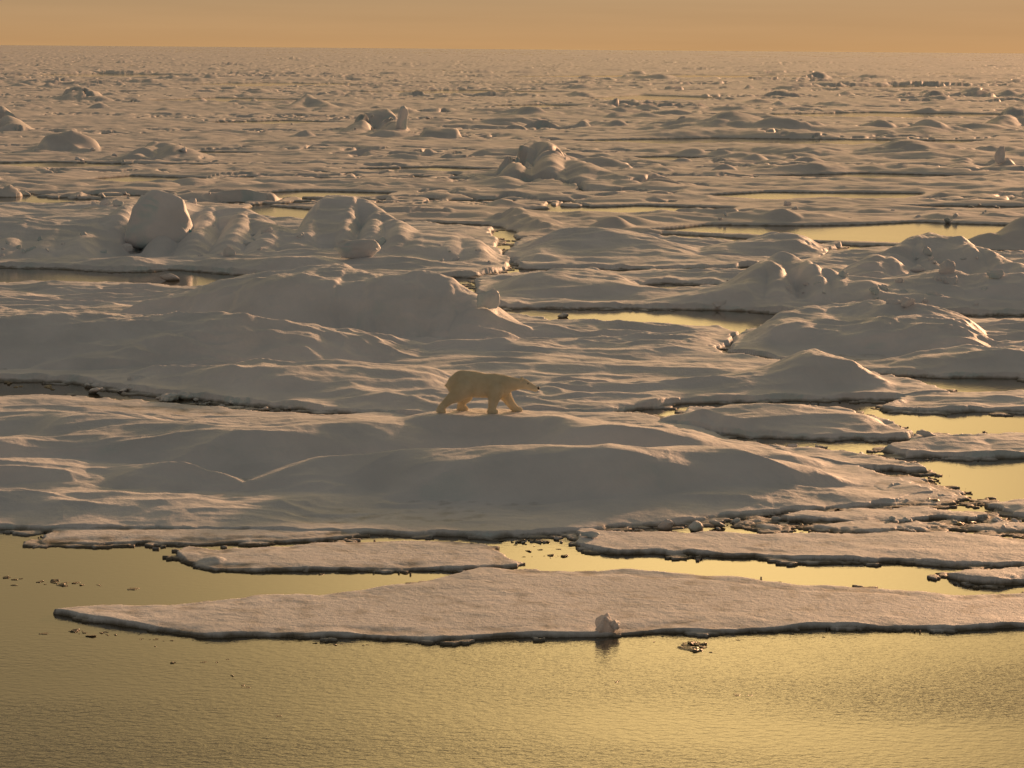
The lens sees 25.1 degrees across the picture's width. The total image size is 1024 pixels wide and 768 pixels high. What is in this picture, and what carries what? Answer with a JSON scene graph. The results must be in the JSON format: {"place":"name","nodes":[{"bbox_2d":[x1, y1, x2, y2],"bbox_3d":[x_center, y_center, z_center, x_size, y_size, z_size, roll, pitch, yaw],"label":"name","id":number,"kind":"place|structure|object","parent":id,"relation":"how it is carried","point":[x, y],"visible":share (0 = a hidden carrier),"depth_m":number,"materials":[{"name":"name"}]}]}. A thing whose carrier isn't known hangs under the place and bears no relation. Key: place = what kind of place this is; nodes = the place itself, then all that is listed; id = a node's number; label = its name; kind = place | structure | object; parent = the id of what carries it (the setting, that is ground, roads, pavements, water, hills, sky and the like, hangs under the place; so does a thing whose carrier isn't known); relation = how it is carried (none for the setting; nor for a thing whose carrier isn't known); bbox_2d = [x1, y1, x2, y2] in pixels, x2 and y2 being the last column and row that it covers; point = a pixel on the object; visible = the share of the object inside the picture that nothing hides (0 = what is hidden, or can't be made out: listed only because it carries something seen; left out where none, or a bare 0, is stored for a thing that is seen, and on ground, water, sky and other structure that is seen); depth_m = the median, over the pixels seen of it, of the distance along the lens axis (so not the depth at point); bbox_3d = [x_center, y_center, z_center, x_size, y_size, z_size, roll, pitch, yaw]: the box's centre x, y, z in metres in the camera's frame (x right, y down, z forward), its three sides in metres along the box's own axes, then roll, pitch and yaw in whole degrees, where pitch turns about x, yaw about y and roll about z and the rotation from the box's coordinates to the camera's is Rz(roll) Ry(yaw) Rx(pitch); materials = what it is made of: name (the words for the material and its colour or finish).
{"place":"outdoors","nodes":[
{"label":"outdoors","id":0,"kind":"place"},
{"bbox_2d":[0,45,1023,767],"bbox_3d":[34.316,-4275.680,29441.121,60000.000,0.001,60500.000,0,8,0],"label":"sea water","id":1,"kind":"structure","parent":0,"point":[122,697],"depth_m":35.13,"materials":[{"name":"yellow liquid"}]},
{"bbox_2d":[87,383,98,387],"bbox_3d":[-11.627,0.062,63.965,0.331,0.187,0.257,-1,8,-8],"label":"ice chunk","id":2,"kind":"object","parent":1,"relation":"on","point":[95,385],"visible":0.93,"depth_m":63.88,"materials":[{"name":"white ice"}]},
{"bbox_2d":[88,387,102,393],"bbox_3d":[-11.338,0.189,62.822,0.491,0.219,0.405,-3,10,36],"label":"ice chunk","id":3,"kind":"object","parent":1,"relation":"on","point":[93,390],"visible":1,"depth_m":62.74,"materials":[{"name":"white ice"}]},
{"bbox_2d":[117,388,127,392],"bbox_3d":[-10.679,0.185,63.158,0.299,0.155,0.480,1,8,3],"label":"ice chunk","id":4,"kind":"object","parent":1,"relation":"on","point":[123,390],"visible":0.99,"depth_m":63.01,"materials":[{"name":"white ice"}]},
{"bbox_2d":[127,375,144,380],"bbox_3d":[-10.439,-0.061,64.022,0.608,0.407,0.373,-13,19,-36],"label":"ice chunk","id":5,"kind":"object","parent":1,"relation":"on","point":[132,377],"visible":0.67,"depth_m":63.94,"materials":[{"name":"white ice"}]},
{"bbox_2d":[161,393,178,401],"bbox_3d":[-9.141,0.373,61.449,0.435,0.271,0.496,-2,3,14],"label":"ice chunk","id":6,"kind":"object","parent":1,"relation":"on","point":[169,397],"visible":0.98,"depth_m":61.33,"materials":[{"name":"white ice"}]},
{"bbox_2d":[160,274,179,280],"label":"ice block","id":7,"kind":"object","parent":1,"relation":"on","point":[169,277],"depth_m":93.08,"materials":[{"name":"white ice"}]},
{"bbox_2d":[177,391,192,399],"bbox_3d":[-8.781,0.346,61.925,0.484,0.313,0.341,0,8,-2],"label":"ice chunk","id":8,"kind":"object","parent":1,"relation":"on","point":[184,395],"visible":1,"depth_m":61.82,"materials":[{"name":"white ice"}]},
{"bbox_2d":[22,528,369,548],"bbox_3d":[-5.949,3.095,44.605,6.881,0.430,2.357,0,8,0],"label":"ice floe","id":9,"kind":"object","parent":1,"relation":"on","point":[99,538],"visible":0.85,"depth_m":44.25,"materials":[{"name":"white ice"}]},
{"bbox_2d":[0,195,515,277],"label":"ice floe","id":10,"kind":"object","parent":1,"relation":"on","point":[326,224],"visible":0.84,"depth_m":102.99,"materials":[{"name":"white ice"}]},
{"bbox_2d":[26,246,36,251],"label":"ice block","id":11,"kind":"object","parent":10,"relation":"on","point":[30,248],"depth_m":101.08,"materials":[{"name":"white ice"}]},
{"bbox_2d":[100,199,111,204],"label":"ice block","id":12,"kind":"object","parent":10,"relation":"on","point":[105,202],"depth_m":132.19,"materials":[{"name":"white ice"}]},
{"bbox_2d":[112,199,122,205],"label":"ice block","id":13,"kind":"object","parent":10,"relation":"on","point":[116,202],"depth_m":131.72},
{"bbox_2d":[122,243,132,251],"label":"ice block","id":14,"kind":"object","parent":10,"relation":"on","point":[128,247],"depth_m":104.00,"materials":[{"name":"white ice"}]},
{"bbox_2d":[125,190,192,249],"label":"ice slab","id":15,"kind":"structure","parent":10,"relation":"on","point":[155,213],"depth_m":104.39,"materials":[{"name":"white ice"}]},
{"bbox_2d":[188,198,196,203],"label":"ice block","id":16,"kind":"object","parent":10,"relation":"on","point":[192,200],"depth_m":111.38,"materials":[{"name":"white ice"}]},
{"bbox_2d":[223,246,235,256],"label":"ice block","id":17,"kind":"object","parent":10,"relation":"on","point":[228,251],"depth_m":100.13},
{"bbox_2d":[261,227,272,233],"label":"ice block","id":18,"kind":"object","parent":10,"relation":"on","point":[268,229],"depth_m":103.91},
{"bbox_2d":[296,232,303,237],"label":"ice block","id":19,"kind":"object","parent":10,"relation":"on","point":[300,235],"depth_m":103.48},
{"bbox_2d":[335,239,380,258],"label":"ice block","id":20,"kind":"object","parent":10,"relation":"on","point":[357,248],"depth_m":98.40,"materials":[{"name":"white ice"}]},
{"bbox_2d":[378,237,385,245],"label":"ice block","id":21,"kind":"object","parent":10,"relation":"on","point":[381,240],"depth_m":102.22,"materials":[{"name":"white ice"}]},
{"bbox_2d":[162,540,525,574],"bbox_3d":[-3.074,3.335,42.919,6.942,0.486,3.145,0,8,0],"label":"ice floe","id":22,"kind":"object","parent":1,"relation":"on","point":[402,556],"visible":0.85,"depth_m":42.53,"materials":[{"name":"white ice"}]},
{"bbox_2d":[0,393,932,542],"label":"ice floe","id":23,"kind":"object","parent":1,"relation":"on","point":[69,460],"visible":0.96,"depth_m":48.98,"materials":[{"name":"white ice"}]},
{"bbox_2d":[437,370,539,413],"bbox_3d":[-0.564,0.201,53.562,2.420,1.064,0.841,1,8,3],"label":"polar bear","id":24,"kind":"object","parent":23,"relation":"on","point":[464,387],"visible":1,"depth_m":53.36},
{"bbox_2d":[658,519,673,529],"bbox_3d":[3.039,2.788,45.607,0.332,0.237,0.184,-4,10,-29],"label":"ice block","id":25,"kind":"object","parent":23,"relation":"on","point":[666,524],"depth_m":45.54,"materials":[{"name":"white ice"}]},
{"bbox_2d":[709,519,724,526],"bbox_3d":[4.097,2.775,45.888,0.335,0.141,0.207,5,10,29],"label":"ice block","id":26,"kind":"object","parent":23,"relation":"on","point":[716,523],"depth_m":45.82,"materials":[{"name":"white ice"}]},
{"bbox_2d":[0,263,956,413],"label":"ice floe","id":27,"kind":"object","parent":1,"relation":"on","point":[338,338],"visible":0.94,"depth_m":67.98,"materials":[{"name":"white snow"}]},
{"bbox_2d":[477,289,499,308],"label":"ice block","id":28,"kind":"object","parent":27,"relation":"on","point":[489,299],"depth_m":74.80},
{"bbox_2d":[0,45,1023,250],"bbox_3d":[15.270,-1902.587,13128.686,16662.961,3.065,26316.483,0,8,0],"label":"pack ice","id":29,"kind":"structure","parent":1,"relation":"on","point":[532,159],"depth_m":250.04,"materials":[{"name":"white ice"}]},
{"bbox_2d":[396,106,407,129],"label":"ice slab","id":30,"kind":"structure","parent":29,"relation":"on","point":[402,118],"depth_m":250.98,"materials":[{"name":"white ice"}]},
{"bbox_2d":[784,201,791,205],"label":"ice block","id":31,"kind":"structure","parent":29,"relation":"on","point":[786,203],"depth_m":137.55,"materials":[{"name":"white ice"}]},
{"bbox_2d":[994,146,1004,163],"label":"ice block","id":32,"kind":"object","parent":29,"relation":"on","point":[999,156],"depth_m":187.68,"materials":[{"name":"white ice"}]},
{"bbox_2d":[53,567,1023,645],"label":"ice floe","id":33,"kind":"object","parent":1,"relation":"on","point":[468,606],"visible":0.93,"depth_m":38.67,"materials":[{"name":"white ice"}]},
{"bbox_2d":[595,613,614,632],"bbox_3d":[1.512,3.904,37.385,0.363,0.396,0.267,9,3,-30],"label":"snow lump","id":34,"kind":"object","parent":33,"relation":"on","point":[602,623],"visible":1,"depth_m":37.28,"materials":[{"name":"white snow"}]},
{"bbox_2d":[610,619,619,631],"bbox_3d":[1.677,3.912,37.410,0.169,0.185,0.280,2,9,13],"label":"snow lump","id":35,"kind":"object","parent":33,"relation":"on","point":[614,624],"visible":1,"depth_m":37.32,"materials":[{"name":"white snow"}]},
{"bbox_2d":[558,313,568,317],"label":"ice block","id":36,"kind":"object","parent":1,"relation":"on","point":[563,315],"depth_m":81.42,"materials":[{"name":"white ice"}]},
{"bbox_2d":[503,227,849,270],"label":"ice floe","id":37,"kind":"object","parent":1,"relation":"on","point":[613,249],"visible":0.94,"depth_m":104.59,"materials":[{"name":"white snow"}]},
{"bbox_2d":[677,646,691,650],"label":"brash ice","id":38,"kind":"structure","parent":1,"relation":"on","point":[686,648],"depth_m":36.55,"materials":[{"name":"white ice"}]},
{"bbox_2d":[688,521,702,531],"bbox_3d":[3.613,2.814,45.545,0.220,0.256,0.506,6,10,32],"label":"ice block","id":39,"kind":"object","parent":1,"relation":"on","point":[696,526],"depth_m":45.42,"materials":[{"name":"white ice"}]},
{"bbox_2d":[690,647,702,651],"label":"brash ice","id":40,"kind":"structure","parent":1,"relation":"on","point":[697,649],"depth_m":36.43,"materials":[{"name":"white ice"}]},
{"bbox_2d":[462,232,1023,315],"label":"ice floe","id":41,"kind":"object","parent":1,"relation":"on","point":[759,287],"visible":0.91,"depth_m":87.14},
{"bbox_2d":[712,299,726,307],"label":"ice block","id":42,"kind":"object","parent":41,"relation":"on","point":[717,304],"depth_m":84.22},
{"bbox_2d":[786,285,791,292],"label":"ice block","id":43,"kind":"object","parent":41,"relation":"on","point":[788,287],"depth_m":85.66,"materials":[{"name":"white ice"}]},
{"bbox_2d":[838,271,847,277],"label":"ice block","id":44,"kind":"object","parent":41,"relation":"on","point":[843,274],"depth_m":86.97,"materials":[{"name":"white ice"}]},
{"bbox_2d":[869,285,878,294],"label":"ice block","id":45,"kind":"object","parent":41,"relation":"on","point":[874,289],"depth_m":84.27,"materials":[{"name":"white ice"}]},
{"bbox_2d":[878,284,887,290],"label":"ice block","id":46,"kind":"object","parent":41,"relation":"on","point":[883,287],"depth_m":85.11,"materials":[{"name":"white ice"}]},
{"bbox_2d":[895,278,902,282],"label":"ice block","id":47,"kind":"object","parent":41,"relation":"on","point":[899,280],"depth_m":86.39,"materials":[{"name":"white ice"}]},
{"bbox_2d":[910,265,923,271],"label":"ice block","id":48,"kind":"object","parent":41,"relation":"on","point":[918,268],"depth_m":95.67,"materials":[{"name":"white ice"}]},
{"bbox_2d":[922,246,932,256],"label":"ice block","id":49,"kind":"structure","parent":41,"relation":"on","point":[927,251],"depth_m":97.73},
{"bbox_2d":[926,291,942,295],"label":"ice block","id":50,"kind":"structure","parent":41,"relation":"on","point":[932,293],"depth_m":84.83,"materials":[{"name":"white ice"}]},
{"bbox_2d":[933,275,941,280],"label":"ice block","id":51,"kind":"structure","parent":41,"relation":"on","point":[937,278],"depth_m":86.56,"materials":[{"name":"white ice"}]},
{"bbox_2d":[939,259,954,273],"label":"ice block","id":52,"kind":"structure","parent":41,"relation":"on","point":[947,266],"depth_m":87.28,"materials":[{"name":"white ice"}]},
{"bbox_2d":[943,276,957,284],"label":"ice block","id":53,"kind":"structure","parent":41,"relation":"on","point":[951,281],"depth_m":86.45,"materials":[{"name":"white ice"}]},
{"bbox_2d":[987,269,1003,278],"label":"ice block","id":54,"kind":"object","parent":41,"relation":"on","point":[997,273],"depth_m":86.60,"materials":[{"name":"white ice"}]},
{"bbox_2d":[771,516,781,520],"bbox_3d":[5.340,2.730,46.541,0.232,0.131,0.086,3,13,-18],"label":"ice chunk","id":55,"kind":"object","parent":1,"relation":"on","point":[775,518],"visible":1,"depth_m":46.50,"materials":[{"name":"white ice"}]},
{"bbox_2d":[660,403,915,442],"bbox_3d":[6.872,0.912,58.645,7.124,0.910,5.680,0,8,0],"label":"ice floe","id":56,"kind":"object","parent":1,"relation":"on","point":[792,421],"visible":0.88,"depth_m":57.20,"materials":[{"name":"white snow"}]},
{"bbox_2d":[786,444,797,446],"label":"ice chunk","id":57,"kind":"object","parent":1,"relation":"on","point":[792,445],"visible":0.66,"depth_m":55.00,"materials":[{"name":"white ice"}]},
{"bbox_2d":[565,528,1023,569],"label":"ice floe","id":58,"kind":"object","parent":1,"relation":"on","point":[957,550],"visible":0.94,"depth_m":43.68,"materials":[{"name":"white ice"}]},
{"bbox_2d":[581,531,599,537],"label":"ice block","id":59,"kind":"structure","parent":58,"relation":"on","point":[591,534],"depth_m":44.34,"materials":[{"name":"white ice"}]},
{"bbox_2d":[755,441,942,476],"bbox_3d":[7.635,1.836,53.662,3.051,0.529,5.553,-3,9,-21],"label":"ice floe","id":60,"kind":"object","parent":1,"relation":"on","point":[875,462],"visible":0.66,"depth_m":52.88,"materials":[{"name":"white ice"}]},
{"bbox_2d":[720,300,1023,381],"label":"ice floe","id":61,"kind":"object","parent":1,"relation":"on","point":[881,337],"visible":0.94,"depth_m":72.28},
{"bbox_2d":[886,299,900,303],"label":"ice block","id":62,"kind":"object","parent":61,"relation":"on","point":[890,301],"depth_m":75.38,"materials":[{"name":"white ice"}]},
{"bbox_2d":[901,297,915,307],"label":"ice block","id":63,"kind":"object","parent":61,"relation":"on","point":[906,302],"depth_m":74.98,"materials":[{"name":"white ice"}]},
{"bbox_2d":[726,516,1023,537],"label":"ice floe","id":64,"kind":"object","parent":1,"relation":"on","point":[763,525],"visible":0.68,"depth_m":45.77,"materials":[{"name":"white ice"}]},
{"bbox_2d":[732,518,739,522],"bbox_3d":[4.500,2.759,46.289,0.193,0.137,0.125,-3,9,-24],"label":"ice block","id":65,"kind":"object","parent":64,"relation":"on","point":[735,520],"depth_m":46.26,"materials":[{"name":"white ice"}]},
{"bbox_2d":[764,506,1011,523],"bbox_3d":[7.288,2.833,46.984,5.971,0.473,2.405,0,8,0],"label":"ice floe","id":66,"kind":"object","parent":1,"relation":"on","point":[917,513],"visible":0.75,"depth_m":46.82,"materials":[{"name":"white ice"}]},
{"bbox_2d":[874,472,998,509],"bbox_3d":[8.392,2.427,49.985,3.120,0.430,4.534,-2,9,-17],"label":"ice floe","id":67,"kind":"object","parent":1,"relation":"on","point":[952,497],"visible":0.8,"depth_m":48.84,"materials":[{"name":"white ice"}]},
{"bbox_2d":[860,390,1023,415],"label":"ice floe","id":68,"kind":"object","parent":1,"relation":"on","point":[1000,403],"visible":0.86,"depth_m":61.54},
{"bbox_2d":[872,431,1023,460],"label":"ice floe","id":69,"kind":"object","parent":1,"relation":"on","point":[984,446],"visible":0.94,"depth_m":54.66,"materials":[{"name":"white ice"}]},
{"bbox_2d":[916,429,935,435],"bbox_3d":[10.099,1.213,56.070,0.496,0.196,0.283,5,9,27],"label":"ice block","id":70,"kind":"object","parent":69,"relation":"on","point":[922,432],"depth_m":55.98,"materials":[{"name":"white ice"}]},
{"bbox_2d":[927,566,1023,588],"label":"ice floe","id":71,"kind":"object","parent":1,"relation":"on","point":[995,578],"visible":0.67,"depth_m":41.28,"materials":[{"name":"white ice"}]},
{"bbox_2d":[991,517,1004,521],"bbox_3d":[9.797,2.772,46.480,0.272,0.168,0.270,-4,9,-26],"label":"ice chunk","id":72,"kind":"object","parent":1,"relation":"on","point":[995,519],"visible":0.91,"depth_m":46.44,"materials":[{"name":"white ice"}]},
{"bbox_2d":[973,499,1023,520],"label":"ice floe","id":73,"kind":"object","parent":1,"relation":"on","point":[1013,508],"visible":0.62,"depth_m":47.62,"materials":[{"name":"white ice"}]},
{"bbox_2d":[0,0,1023,52],"label":"sky","id":74,"kind":"structure","parent":0,"point":[950,26],"materials":[{"name":"orange"}]}
]}

